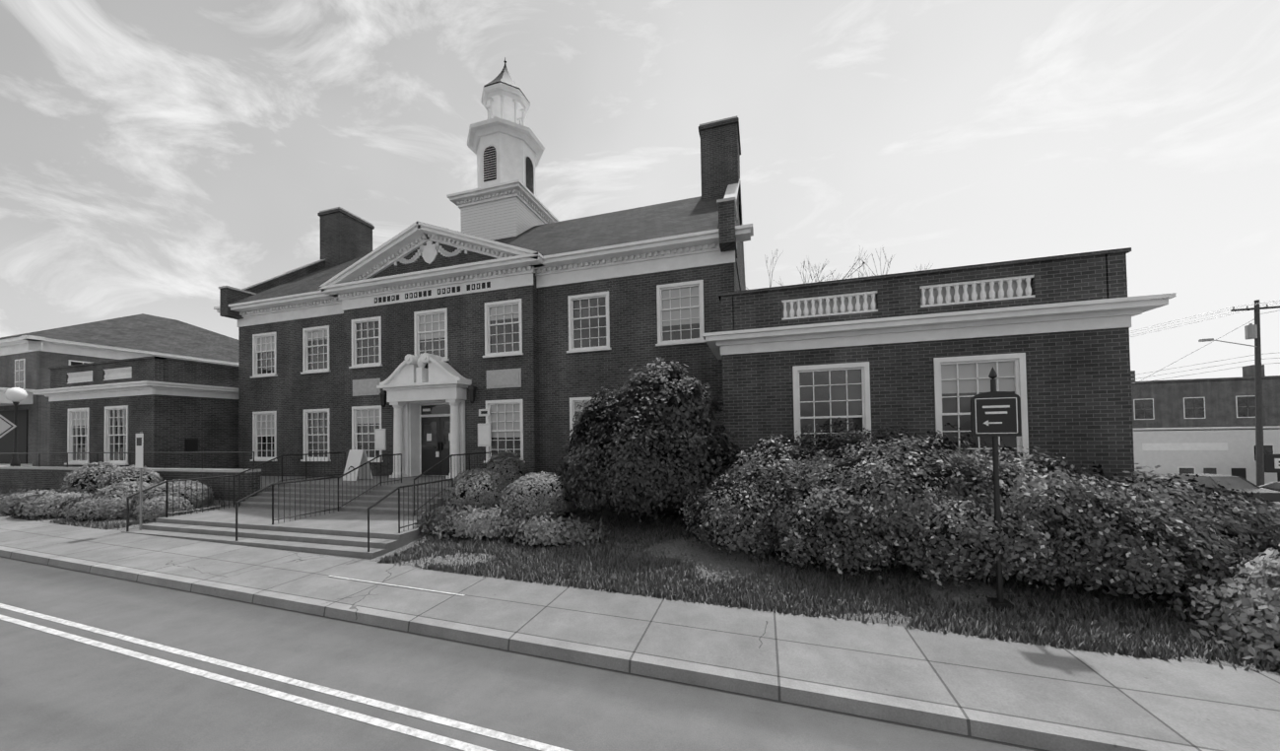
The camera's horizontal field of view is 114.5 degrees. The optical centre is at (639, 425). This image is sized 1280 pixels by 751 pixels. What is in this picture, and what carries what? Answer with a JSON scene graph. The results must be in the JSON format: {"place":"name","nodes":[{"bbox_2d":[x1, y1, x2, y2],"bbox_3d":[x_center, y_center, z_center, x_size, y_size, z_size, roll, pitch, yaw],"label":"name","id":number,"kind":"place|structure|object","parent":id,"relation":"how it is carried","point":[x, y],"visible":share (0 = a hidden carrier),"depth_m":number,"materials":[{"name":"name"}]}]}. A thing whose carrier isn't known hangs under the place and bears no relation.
{"place":"outdoors","nodes":[
{"label":"outdoors","id":0,"kind":"place"},
{"bbox_2d":[0,474,1279,750],"bbox_3d":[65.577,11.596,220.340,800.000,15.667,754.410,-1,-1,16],"label":"ground","id":1,"kind":"structure","parent":0,"point":[570,666],"depth_m":4.36,"materials":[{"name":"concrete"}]},
{"bbox_2d":[0,414,16,438],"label":"pedestrian sign","id":2,"kind":"object","parent":1,"relation":"on","point":[7,426],"visible":1,"depth_m":10.10,"materials":[{"name":"silver metal"}]},
{"bbox_2d":[4,387,27,466],"bbox_3d":[-34.376,0.096,22.693,0.740,4.380,0.740,-1,-1,16],"label":"street lamp","id":3,"kind":"object","parent":1,"relation":"on","point":[16,395],"visible":0.94,"depth_m":22.64,"materials":[{"name":"black metal"}]},
{"bbox_2d":[0,313,238,466],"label":"neighbour buildings","id":4,"kind":"structure","parent":1,"relation":"on","point":[28,360],"depth_m":24.97,"materials":[{"name":"grey brick"}]},
{"bbox_2d":[134,431,143,530],"bbox_3d":[-12.463,1.383,10.283,0.300,2.450,0.065,-1,-1,16],"label":"parking sign","id":5,"kind":"object","parent":1,"relation":"on","point":[139,449],"visible":0.98,"depth_m":10.27,"materials":[{"name":"silver metal"}]},
{"bbox_2d":[0,451,497,558],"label":"entrance steps","id":6,"kind":"structure","parent":1,"relation":"on","point":[367,536],"depth_m":11.04,"materials":[{"name":"concrete"}]},
{"bbox_2d":[342,449,372,480],"bbox_3d":[-9.846,1.375,14.366,0.620,1.055,0.640,-1,-1,16],"label":"sandwich board","id":7,"kind":"object","parent":6,"relation":"on","point":[357,458],"visible":0.79,"depth_m":14.27,"materials":[{"name":"white"}]},
{"bbox_2d":[0,575,572,750],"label":"road markings","id":8,"kind":"object","parent":1,"relation":"on","point":[443,740],"visible":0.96,"depth_m":4.12,"materials":[{"name":"paint"}]},
{"bbox_2d":[29,57,1176,487],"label":"courthouse","id":9,"kind":"structure","parent":1,"relation":"on","point":[514,315],"depth_m":13.93,"materials":[{"name":"brick"}]},
{"bbox_2d":[0,356,1279,671],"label":"shrubs","id":10,"kind":"object","parent":1,"relation":"on","point":[1234,593],"visible":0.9,"depth_m":6.57,"materials":[{"name":"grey plant"}]},
{"bbox_2d":[746,247,871,289],"bbox_3d":[11.594,-5.590,37.173,15.944,19.396,8.206,-1,-1,16],"label":"bare tree","id":11,"kind":"object","parent":1,"relation":"on","point":[813,269],"visible":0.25,"depth_m":33.86,"materials":[{"name":"grey plant"}]},
{"bbox_2d":[848,247,931,277],"bbox_3d":[19.006,-4.339,32.939,9.200,17.486,12.516,-1,-1,4],"label":"bare tree","id":12,"kind":"object","parent":1,"relation":"on","point":[880,265],"visible":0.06,"depth_m":29.52,"materials":[{"name":"grey plant"}]},
{"bbox_2d":[970,367,1021,611],"bbox_3d":[4.730,0.829,5.466,0.540,3.220,0.200,-1,-1,16],"label":"direction sign","id":13,"kind":"object","parent":1,"relation":"on","point":[994,414],"visible":0.96,"depth_m":5.44,"materials":[{"name":"black metal"}]},
{"bbox_2d":[1130,364,1279,484],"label":"neighbour buildings","id":14,"kind":"structure","parent":1,"relation":"on","point":[1200,426],"depth_m":71.62,"materials":[{"name":"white brick"}]},
{"bbox_2d":[1130,299,1279,486],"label":"utility pole","id":15,"kind":"object","parent":1,"relation":"on","point":[1251,331],"visible":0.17,"depth_m":28.85,"materials":[{"name":"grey wood"}]},
{"bbox_2d":[1171,472,1279,502],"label":"parked car","id":16,"kind":"object","parent":1,"relation":"on","point":[1240,483],"visible":0.42,"depth_m":21.46,"materials":[{"name":"grey paint"}]},
{"bbox_2d":[1259,480,1279,502],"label":"parked car","id":17,"kind":"object","parent":1,"relation":"on","point":[1274,486],"visible":0.12,"depth_m":24.08,"materials":[{"name":"grey paint"}]},
{"bbox_2d":[0,485,1279,674],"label":"grass","id":18,"kind":"structure","parent":0,"point":[1165,647],"depth_m":5.91,"materials":[{"name":"plant"}]},
{"bbox_2d":[0,0,1279,381],"label":"sky","id":19,"kind":"structure","parent":0,"point":[157,157],"materials":[{"name":"white"}]}
]}

